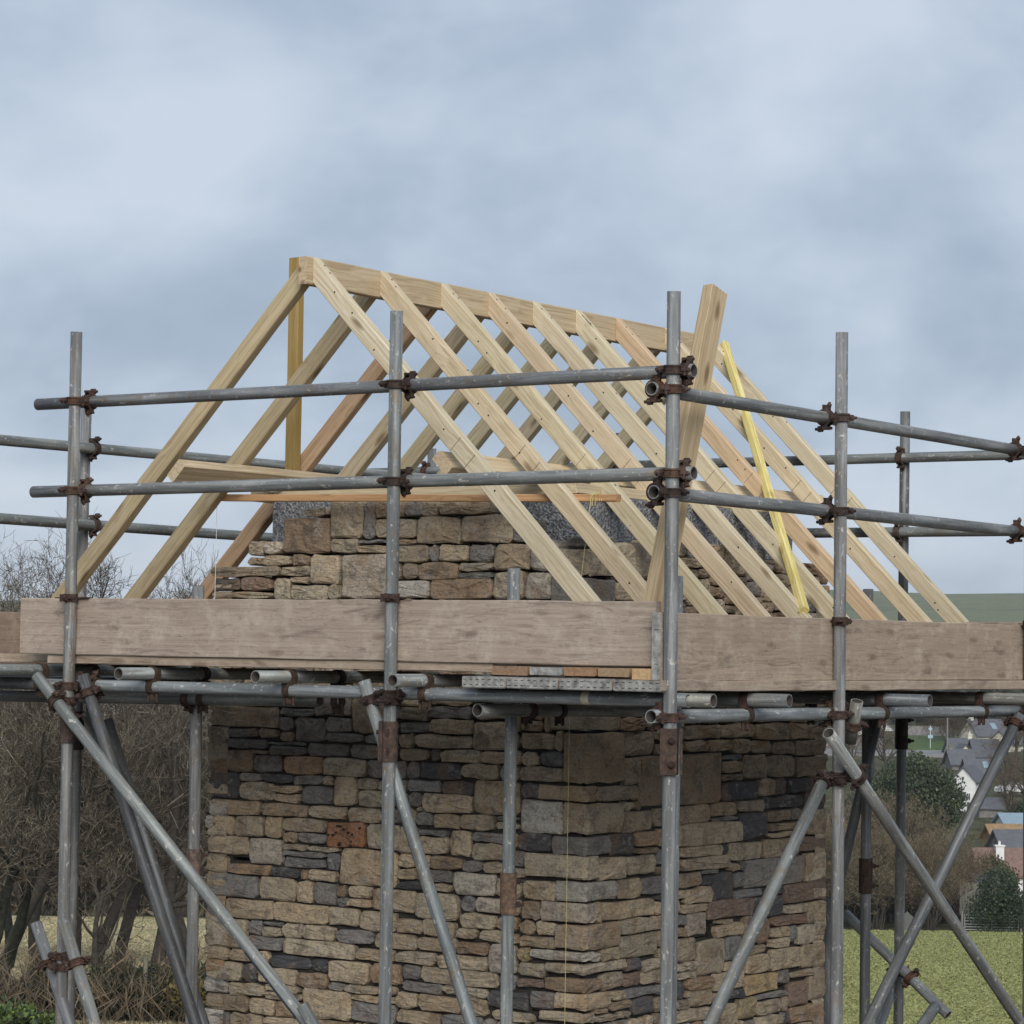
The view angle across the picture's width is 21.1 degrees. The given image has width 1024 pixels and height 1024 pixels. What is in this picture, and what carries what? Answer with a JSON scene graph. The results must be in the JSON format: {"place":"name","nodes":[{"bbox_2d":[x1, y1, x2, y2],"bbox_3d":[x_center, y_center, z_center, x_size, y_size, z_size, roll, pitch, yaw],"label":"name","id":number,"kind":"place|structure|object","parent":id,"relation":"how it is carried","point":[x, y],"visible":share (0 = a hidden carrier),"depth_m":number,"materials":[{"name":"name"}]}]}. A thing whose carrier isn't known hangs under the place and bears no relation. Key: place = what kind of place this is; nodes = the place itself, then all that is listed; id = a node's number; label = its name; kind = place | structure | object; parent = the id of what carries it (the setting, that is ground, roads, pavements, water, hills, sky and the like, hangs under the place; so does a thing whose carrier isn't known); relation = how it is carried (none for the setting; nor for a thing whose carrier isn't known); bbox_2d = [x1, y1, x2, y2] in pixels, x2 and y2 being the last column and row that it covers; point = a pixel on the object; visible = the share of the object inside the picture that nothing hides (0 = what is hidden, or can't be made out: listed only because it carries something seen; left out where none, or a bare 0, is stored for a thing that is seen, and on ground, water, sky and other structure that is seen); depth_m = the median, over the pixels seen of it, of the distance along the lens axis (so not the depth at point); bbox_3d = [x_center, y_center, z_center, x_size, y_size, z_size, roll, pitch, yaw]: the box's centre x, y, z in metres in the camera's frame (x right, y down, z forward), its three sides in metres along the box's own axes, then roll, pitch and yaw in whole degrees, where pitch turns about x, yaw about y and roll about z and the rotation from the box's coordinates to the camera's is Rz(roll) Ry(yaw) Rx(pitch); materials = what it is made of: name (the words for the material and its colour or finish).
{"place":"outdoors","nodes":[
{"label":"outdoors","id":0,"kind":"place"},
{"bbox_2d":[0,590,1023,1000],"bbox_3d":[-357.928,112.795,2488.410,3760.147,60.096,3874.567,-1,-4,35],"label":"ground","id":1,"kind":"structure","parent":0,"point":[990,606],"depth_m":479.08,"materials":[{"name":"green plant"}]},
{"bbox_2d":[0,736,39,943],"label":"bare tree","id":2,"kind":"object","parent":1,"relation":"on","point":[8,926],"depth_m":107.57,"materials":[{"name":"brown plant"}]},
{"bbox_2d":[0,995,77,1023],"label":"bramble patch","id":3,"kind":"object","parent":1,"relation":"on","point":[25,1016],"visible":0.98,"depth_m":43.66,"materials":[{"name":"green plant"}]},
{"bbox_2d":[0,527,119,961],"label":"bare tree","id":4,"kind":"object","parent":1,"relation":"on","point":[34,918],"visible":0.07,"depth_m":94.58,"materials":[{"name":"brown plant"}]},
{"bbox_2d":[0,705,165,960],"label":"bare tree","id":5,"kind":"object","parent":1,"relation":"on","point":[38,913],"visible":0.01,"depth_m":95.71,"materials":[{"name":"brown plant"}]},
{"bbox_2d":[49,837,130,906],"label":"bare tree","id":6,"kind":"object","parent":1,"relation":"on","point":[97,874],"visible":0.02,"depth_m":210.53,"materials":[{"name":"brown plant"}]},
{"bbox_2d":[0,689,183,943],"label":"bare tree","id":7,"kind":"object","parent":1,"relation":"on","point":[15,863],"visible":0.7,"depth_m":73.29,"materials":[{"name":"brown plant"}]},
{"bbox_2d":[0,533,188,954],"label":"bare tree","id":8,"kind":"object","parent":1,"relation":"on","point":[83,898],"visible":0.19,"depth_m":75.16,"materials":[{"name":"brown plant"}]},
{"bbox_2d":[0,689,189,972],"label":"bare tree","id":9,"kind":"object","parent":1,"relation":"on","point":[15,937],"visible":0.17,"depth_m":79.34,"materials":[{"name":"brown plant"}]},
{"bbox_2d":[0,930,206,1023],"bbox_3d":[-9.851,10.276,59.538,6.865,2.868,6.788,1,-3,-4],"label":"dead bramble","id":10,"kind":"object","parent":1,"relation":"on","point":[95,990],"visible":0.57,"depth_m":58.04,"materials":[{"name":"brown plant"}]},
{"bbox_2d":[0,916,206,1023],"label":"grass tufts","id":11,"kind":"object","parent":1,"relation":"on","point":[86,950],"visible":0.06,"depth_m":124.47,"materials":[{"name":"plant"}]},
{"bbox_2d":[57,835,149,978],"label":"bare tree","id":12,"kind":"object","parent":1,"relation":"on","point":[94,935],"visible":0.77,"depth_m":69.29,"materials":[{"name":"brown plant"}]},
{"bbox_2d":[0,858,207,916],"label":"field hedge","id":13,"kind":"object","parent":1,"relation":"on","point":[144,905],"visible":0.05,"depth_m":209.71,"materials":[{"name":"brown plant"}]},
{"bbox_2d":[0,506,211,967],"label":"bare tree","id":14,"kind":"object","parent":1,"relation":"on","point":[43,882],"visible":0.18,"depth_m":91.13,"materials":[{"name":"brown plant"}]},
{"bbox_2d":[0,703,212,981],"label":"bare tree","id":15,"kind":"object","parent":1,"relation":"on","point":[176,891],"visible":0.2,"depth_m":78.40,"materials":[{"name":"brown plant"}]},
{"bbox_2d":[49,956,203,1021],"bbox_3d":[-8.278,10.598,59.660,3.535,1.901,1.832,1,-3,-12],"label":"thicket","id":16,"kind":"object","parent":1,"relation":"on","point":[138,970],"visible":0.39,"depth_m":59.45,"materials":[{"name":"brown plant"}]},
{"bbox_2d":[44,544,210,964],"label":"bare tree","id":17,"kind":"object","parent":1,"relation":"on","point":[113,913],"visible":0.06,"depth_m":96.51,"materials":[{"name":"brown plant"}]},
{"bbox_2d":[142,956,147,1021],"bbox_3d":[-7.964,10.573,59.532,0.102,1.850,0.102,0,-3,12],"label":"fence post","id":18,"kind":"object","parent":1,"relation":"on","point":[145,963],"visible":0.53,"depth_m":59.53,"materials":[{"name":"grey wood"}]},
{"bbox_2d":[85,577,210,946],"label":"bare tree","id":19,"kind":"object","parent":1,"relation":"on","point":[180,920],"visible":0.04,"depth_m":98.09,"materials":[{"name":"brown plant"}]},
{"bbox_2d":[106,801,207,883],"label":"bare tree","id":20,"kind":"object","parent":1,"relation":"on","point":[182,851],"visible":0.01,"depth_m":211.52,"materials":[{"name":"brown plant"}]},
{"bbox_2d":[103,538,218,963],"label":"bare tree","id":21,"kind":"object","parent":1,"relation":"on","point":[132,907],"visible":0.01,"depth_m":99.88,"materials":[{"name":"brown plant"}]},
{"bbox_2d":[163,976,205,1010],"bbox_3d":[-6.723,10.483,57.481,1.296,1.551,0.972,0,-3,12],"label":"thicket","id":22,"kind":"object","parent":1,"relation":"on","point":[173,992],"visible":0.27,"depth_m":57.45,"materials":[{"name":"green plant"}]},
{"bbox_2d":[51,256,968,1023],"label":"stone building","id":23,"kind":"structure","parent":1,"relation":"on","point":[293,822],"depth_m":11.65,"materials":[{"name":"stone"}]},
{"bbox_2d":[285,257,303,470],"bbox_3d":[-0.972,-0.594,12.271,0.064,1.090,0.042,-1,-4,38],"label":"yellow batten","id":24,"kind":"object","parent":23,"relation":"on","point":[294,415],"visible":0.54,"depth_m":12.25,"materials":[{"name":"yellow wood"}]},
{"bbox_2d":[222,494,620,501],"bbox_3d":[-0.422,-0.058,11.435,2.057,0.034,0.039,0,-3,35],"label":"string batten","id":25,"kind":"object","parent":23,"relation":"attached to","point":[383,497],"visible":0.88,"depth_m":11.49,"materials":[{"name":"wood"}]},
{"bbox_2d":[215,516,216,577],"bbox_3d":[-1.296,0.194,12.005,0.002,0.513,0.021,1,-3,-3],"label":"string line","id":26,"kind":"object","parent":25,"relation":"hanging from","point":[216,537],"visible":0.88,"depth_m":12.01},
{"bbox_2d":[564,492,601,1023],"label":"string line","id":27,"kind":"object","parent":25,"relation":"hanging from","point":[596,493],"visible":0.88,"depth_m":10.87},
{"bbox_2d":[720,340,809,613],"bbox_3d":[1.147,-0.212,12.654,0.038,0.040,2.527,31,23,-20],"label":"yellow batten","id":28,"kind":"object","parent":23,"relation":"on","point":[780,531],"visible":0.91,"depth_m":12.49,"materials":[{"name":"yellow wood"}]},
{"bbox_2d":[0,291,1023,1023],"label":"scaffold","id":29,"kind":"object","parent":1,"relation":"on","point":[68,689],"visible":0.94,"depth_m":10.66,"materials":[{"name":"metal"}]},
{"bbox_2d":[0,612,49,663],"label":"toe board","id":30,"kind":"object","parent":29,"relation":"attached to","point":[9,632],"visible":0.05,"depth_m":11.87,"materials":[{"name":"brown wood"}]},
{"bbox_2d":[0,663,121,664],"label":"scaffold board","id":31,"kind":"object","parent":29,"relation":"on","point":[36,663],"visible":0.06,"depth_m":11.87,"materials":[{"name":"brown wood"}]},
{"bbox_2d":[47,655,516,672],"bbox_3d":[-0.944,0.587,10.681,2.237,0.040,0.158,-1,-4,35],"label":"scaffold board","id":32,"kind":"object","parent":29,"relation":"on","point":[264,663],"visible":0.78,"depth_m":10.58,"materials":[{"name":"brown wood"}]},
{"bbox_2d":[20,598,660,666],"bbox_3d":[-0.756,0.448,10.471,3.090,0.232,0.040,-1,-3,35],"label":"toe board","id":33,"kind":"object","parent":32,"relation":"on","point":[591,633],"visible":0.98,"depth_m":10.35,"materials":[{"name":"brown wood"}]},
{"bbox_2d":[0,654,651,667],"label":"scaffold board","id":34,"kind":"object","parent":29,"relation":"on","point":[23,657],"visible":0.09,"depth_m":11.51,"materials":[{"name":"brown wood"}]},
{"bbox_2d":[462,676,631,687],"bbox_3d":[0.940,0.705,11.385,0.194,0.042,3.646,-1,-4,35],"label":"scaffold board","id":35,"kind":"object","parent":29,"relation":"on","point":[484,682],"visible":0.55,"depth_m":9.90,"materials":[{"name":"metal"}]},
{"bbox_2d":[492,666,557,675],"bbox_3d":[0.092,0.581,10.033,0.157,0.034,0.350,-1,-4,35],"label":"timber offcut","id":36,"kind":"object","parent":35,"relation":"on","point":[512,670],"visible":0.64,"depth_m":9.89,"materials":[{"name":"brown wood"}]},
{"bbox_2d":[507,677,615,689],"bbox_3d":[1.115,0.701,11.260,0.224,0.042,3.650,-1,-4,35],"label":"scaffold board","id":37,"kind":"object","parent":29,"relation":"on","point":[531,683],"visible":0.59,"depth_m":9.77,"materials":[{"name":"metal"}]},
{"bbox_2d":[530,667,563,675],"bbox_3d":[0.219,0.577,9.939,0.137,0.029,0.350,-1,-4,35],"label":"banded board end","id":38,"kind":"object","parent":37,"relation":"on","point":[558,671],"visible":0.43,"depth_m":9.79,"materials":[{"name":"metal"}]},
{"bbox_2d":[559,678,631,690],"bbox_3d":[1.302,0.697,11.127,0.225,0.041,3.654,-1,-4,35],"label":"scaffold board","id":39,"kind":"object","parent":29,"relation":"on","point":[585,684],"visible":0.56,"depth_m":9.63,"materials":[{"name":"metal"}]},
{"bbox_2d":[564,667,597,675],"bbox_3d":[0.340,0.575,9.860,0.138,0.032,0.350,-1,-4,35],"label":"timber offcut","id":40,"kind":"object","parent":39,"relation":"on","point":[580,671],"visible":0.5,"depth_m":9.71,"materials":[{"name":"brown wood"}]},
{"bbox_2d":[598,668,651,676],"bbox_3d":[0.457,0.572,9.780,0.131,0.032,0.350,-1,-4,35],"label":"timber offcut","id":41,"kind":"object","parent":39,"relation":"on","point":[614,672],"visible":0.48,"depth_m":9.63,"materials":[{"name":"brown wood"}]},
{"bbox_2d":[643,284,726,667],"bbox_3d":[0.612,-0.145,9.931,0.050,1.470,0.097,-6,-26,41],"label":"leaning timber","id":42,"kind":"object","parent":41,"relation":"on","point":[708,327],"visible":0.56,"depth_m":9.99,"materials":[{"name":"beige wood"}]},
{"bbox_2d":[613,679,1023,691],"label":"scaffold board","id":43,"kind":"object","parent":29,"relation":"on","point":[635,685],"visible":0.91,"depth_m":10.32,"materials":[{"name":"metal"}]},
{"bbox_2d":[632,668,651,679],"bbox_3d":[0.554,0.576,9.690,0.090,0.044,0.350,-1,-4,35],"label":"timber offcut","id":44,"kind":"object","parent":43,"relation":"on","point":[641,673],"visible":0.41,"depth_m":9.55,"materials":[{"name":"beige wood"}]},
{"bbox_2d":[651,612,1023,680],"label":"toe board","id":45,"kind":"object","parent":43,"relation":"on","point":[719,647],"visible":0.94,"depth_m":10.49,"materials":[{"name":"wood"}]},
{"bbox_2d":[943,622,1022,624],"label":"toe board","id":46,"kind":"object","parent":29,"relation":"attached to","point":[1007,623],"visible":0.05,"depth_m":12.70,"materials":[{"name":"brown wood"}]},
{"bbox_2d":[209,689,1023,724],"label":"woodland","id":47,"kind":"object","parent":1,"relation":"on","point":[987,691],"depth_m":484.67,"materials":[{"name":"brown plant"}]},
{"bbox_2d":[827,793,854,825],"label":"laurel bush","id":48,"kind":"object","parent":1,"relation":"on","point":[845,801],"visible":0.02,"depth_m":298.62,"materials":[{"name":"green plant"}]},
{"bbox_2d":[825,726,879,787],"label":"bare tree","id":49,"kind":"object","parent":1,"relation":"on","point":[849,747],"visible":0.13,"depth_m":358.10,"materials":[{"name":"brown plant"}]},
{"bbox_2d":[826,737,881,748],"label":"garden wall","id":50,"kind":"structure","parent":1,"relation":"on","point":[859,744],"depth_m":426.78,"materials":[{"name":"grey stone"}]},
{"bbox_2d":[824,809,905,914],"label":"hazel bush","id":51,"kind":"object","parent":1,"relation":"on","point":[850,871],"visible":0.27,"depth_m":204.15,"materials":[{"name":"brown plant"}]},
{"bbox_2d":[825,813,919,929],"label":"hazel bush","id":52,"kind":"object","parent":1,"relation":"on","point":[876,923],"visible":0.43,"depth_m":207.18,"materials":[{"name":"brown plant"}]},
{"bbox_2d":[824,784,921,854],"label":"hazel bush","id":53,"kind":"object","parent":1,"relation":"on","point":[882,801],"visible":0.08,"depth_m":227.75,"materials":[{"name":"brown plant"}]},
{"bbox_2d":[824,810,925,926],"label":"hazel bush","id":54,"kind":"object","parent":1,"relation":"on","point":[855,906],"visible":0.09,"depth_m":210.47,"materials":[{"name":"brown plant"}]},
{"bbox_2d":[860,722,894,773],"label":"bare tree","id":55,"kind":"object","parent":1,"relation":"on","point":[873,766],"visible":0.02,"depth_m":378.98,"materials":[{"name":"brown plant"}]},
{"bbox_2d":[881,723,893,730],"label":"house","id":56,"kind":"structure","parent":1,"relation":"on","point":[891,727],"depth_m":465.22,"materials":[{"name":"paint"}]},
{"bbox_2d":[854,718,925,768],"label":"bare tree","id":57,"kind":"object","parent":1,"relation":"on","point":[883,745],"visible":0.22,"depth_m":370.78,"materials":[{"name":"brown plant"}]},
{"bbox_2d":[826,837,974,922],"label":"field hedge","id":58,"kind":"object","parent":1,"relation":"on","point":[890,913],"visible":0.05,"depth_m":215.69,"materials":[{"name":"plant"}]},
{"bbox_2d":[844,750,966,839],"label":"evergreen tree","id":59,"kind":"object","parent":1,"relation":"on","point":[927,781],"visible":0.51,"depth_m":259.54,"materials":[{"name":"green plant"}]},
{"bbox_2d":[904,911,912,929],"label":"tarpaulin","id":60,"kind":"object","parent":1,"relation":"on","point":[908,918],"visible":0.38,"depth_m":204.40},
{"bbox_2d":[875,829,958,914],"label":"hazel bush","id":61,"kind":"object","parent":1,"relation":"on","point":[907,902],"visible":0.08,"depth_m":212.32,"materials":[{"name":"brown plant"}]},
{"bbox_2d":[821,929,1022,1023],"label":"grass tufts","id":62,"kind":"object","parent":1,"relation":"on","point":[953,986],"visible":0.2,"depth_m":98.43,"materials":[{"name":"green plant"}]},
{"bbox_2d":[908,726,948,735],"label":"retaining wall","id":63,"kind":"structure","parent":1,"relation":"on","point":[915,731],"depth_m":446.34,"materials":[{"name":"grey stone"}]},
{"bbox_2d":[873,794,992,877],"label":"hazel bush","id":64,"kind":"object","parent":1,"relation":"on","point":[917,819],"visible":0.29,"depth_m":224.04,"materials":[{"name":"brown plant"}]},
{"bbox_2d":[889,820,980,930],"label":"hazel bush","id":65,"kind":"object","parent":1,"relation":"on","point":[930,864],"visible":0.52,"depth_m":208.56,"materials":[{"name":"brown plant"}]},
{"bbox_2d":[947,718,947,748],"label":"utility pole","id":66,"kind":"object","parent":1,"relation":"on","point":[947,733],"visible":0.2,"depth_m":406.80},
{"bbox_2d":[920,717,978,740],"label":"bare tree","id":67,"kind":"object","parent":1,"relation":"on","point":[941,721],"visible":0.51,"depth_m":430.63,"materials":[{"name":"brown plant"}]},
{"bbox_2d":[941,732,973,751],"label":"house","id":68,"kind":"structure","parent":1,"relation":"on","point":[954,742],"depth_m":413.49,"materials":[{"name":"stone"}]},
{"bbox_2d":[941,743,974,769],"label":"house","id":69,"kind":"structure","parent":1,"relation":"on","point":[952,758],"depth_m":389.95,"materials":[{"name":"grey stone"}]},
{"bbox_2d":[959,790,969,810],"bbox_3d":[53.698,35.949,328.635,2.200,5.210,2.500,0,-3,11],"label":"house","id":70,"kind":"structure","parent":1,"relation":"on","point":[968,797],"depth_m":327.68,"materials":[{"name":"paint"}]},
{"bbox_2d":[955,743,974,754],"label":"house","id":71,"kind":"structure","parent":1,"relation":"on","point":[962,746],"depth_m":405.78,"materials":[{"name":"stone"}]},
{"bbox_2d":[924,842,1006,920],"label":"hazel bush","id":72,"kind":"object","parent":1,"relation":"on","point":[975,864],"visible":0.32,"depth_m":213.84,"materials":[{"name":"brown plant"}]},
{"bbox_2d":[953,765,983,801],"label":"house","id":73,"kind":"structure","parent":1,"relation":"on","point":[972,775],"depth_m":341.64,"materials":[{"name":"paint"}]},
{"bbox_2d":[960,882,979,915],"bbox_3d":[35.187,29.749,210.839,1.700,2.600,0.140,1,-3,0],"label":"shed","id":74,"kind":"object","parent":1,"relation":"on","point":[962,899],"visible":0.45,"depth_m":210.78,"materials":[{"name":"grey"}]},
{"bbox_2d":[958,758,990,773],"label":"house","id":75,"kind":"structure","parent":1,"relation":"on","point":[980,763],"depth_m":383.08,"materials":[{"name":"stone"}]},
{"bbox_2d":[956,717,1005,738],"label":"house","id":76,"kind":"structure","parent":1,"relation":"on","point":[988,728],"depth_m":437.46,"materials":[{"name":"stone"}]},
{"bbox_2d":[967,739,998,758],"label":"house","id":77,"kind":"structure","parent":1,"relation":"on","point":[971,744],"depth_m":407.48,"materials":[{"name":"grey stone"}]},
{"bbox_2d":[973,874,1004,915],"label":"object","id":78,"kind":"structure","parent":1,"relation":"on","point":[982,889],"depth_m":221.51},
{"bbox_2d":[977,797,1004,817],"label":"house","id":79,"kind":"structure","parent":1,"relation":"on","point":[991,810],"depth_m":319.38,"materials":[{"name":"grey stone"}]},
{"bbox_2d":[964,914,1018,930],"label":"field gate","id":80,"kind":"structure","parent":1,"relation":"on","point":[988,924],"depth_m":203.22,"materials":[{"name":"grey metal"}]},
{"bbox_2d":[963,860,1022,931],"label":"holly bush","id":81,"kind":"object","parent":1,"relation":"on","point":[1001,901],"visible":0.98,"depth_m":203.01,"materials":[{"name":"green plant"}]},
{"bbox_2d":[966,850,1019,891],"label":"gorse bush","id":82,"kind":"object","parent":1,"relation":"on","point":[997,859],"visible":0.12,"depth_m":230.53,"materials":[{"name":"green plant"}]},
{"bbox_2d":[969,841,1022,895],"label":"house","id":83,"kind":"structure","parent":1,"relation":"on","point":[1013,857],"depth_m":233.85,"materials":[{"name":"brown tile"}]},
{"bbox_2d":[974,720,1022,792],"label":"bare tree","id":84,"kind":"object","parent":1,"relation":"on","point":[1021,788],"visible":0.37,"depth_m":316.80,"materials":[{"name":"brown plant"}]},
{"bbox_2d":[978,728,1022,812],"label":"bare tree","id":85,"kind":"object","parent":1,"relation":"on","point":[1012,784],"visible":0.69,"depth_m":296.81,"materials":[{"name":"brown plant"}]},
{"bbox_2d":[978,824,1022,846],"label":"house","id":86,"kind":"structure","parent":1,"relation":"on","point":[985,832],"depth_m":266.67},
{"bbox_2d":[984,829,1022,847],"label":"house","id":87,"kind":"structure","parent":1,"relation":"on","point":[1010,838],"depth_m":254.06,"materials":[{"name":"grey stone"}]},
{"bbox_2d":[990,730,1022,750],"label":"house","id":88,"kind":"structure","parent":1,"relation":"on","point":[1000,733],"depth_m":426.53,"materials":[{"name":"paint"}]},
{"bbox_2d":[991,813,1022,824],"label":"house","id":89,"kind":"structure","parent":1,"relation":"on","point":[1007,818],"depth_m":279.91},
{"bbox_2d":[991,689,1023,763],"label":"bare tree","id":90,"kind":"object","parent":1,"relation":"on","point":[1017,742],"visible":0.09,"depth_m":398.88,"materials":[{"name":"brown plant"}]},
{"bbox_2d":[994,783,1022,793],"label":"parked car","id":91,"kind":"object","parent":1,"relation":"on","point":[995,789],"visible":0.29,"depth_m":350.11,"materials":[{"name":"white paint"}]},
{"bbox_2d":[995,799,1022,823],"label":"dark shrub","id":92,"kind":"object","parent":1,"relation":"on","point":[1019,808],"visible":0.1,"depth_m":300.20,"materials":[{"name":"green plant"}]},
{"bbox_2d":[0,0,1023,600],"label":"sky","id":93,"kind":"structure","parent":0,"point":[854,167],"materials":[{"name":"grey"}]},
{"bbox_2d":[824,748,944,757],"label":"road","id":94,"kind":"structure","parent":0,"point":[935,753],"depth_m":413.56,"materials":[{"name":"grey asphalt"}]},
{"bbox_2d":[908,735,957,749],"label":"grass bank","id":95,"kind":"structure","parent":0,"point":[937,743],"depth_m":428.71,"materials":[{"name":"green plant"}]},
{"bbox_2d":[928,726,932,747],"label":"signpost","id":96,"kind":"object","parent":95,"relation":"on","point":[930,736],"visible":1,"depth_m":422.73,"materials":[{"name":"metal"}]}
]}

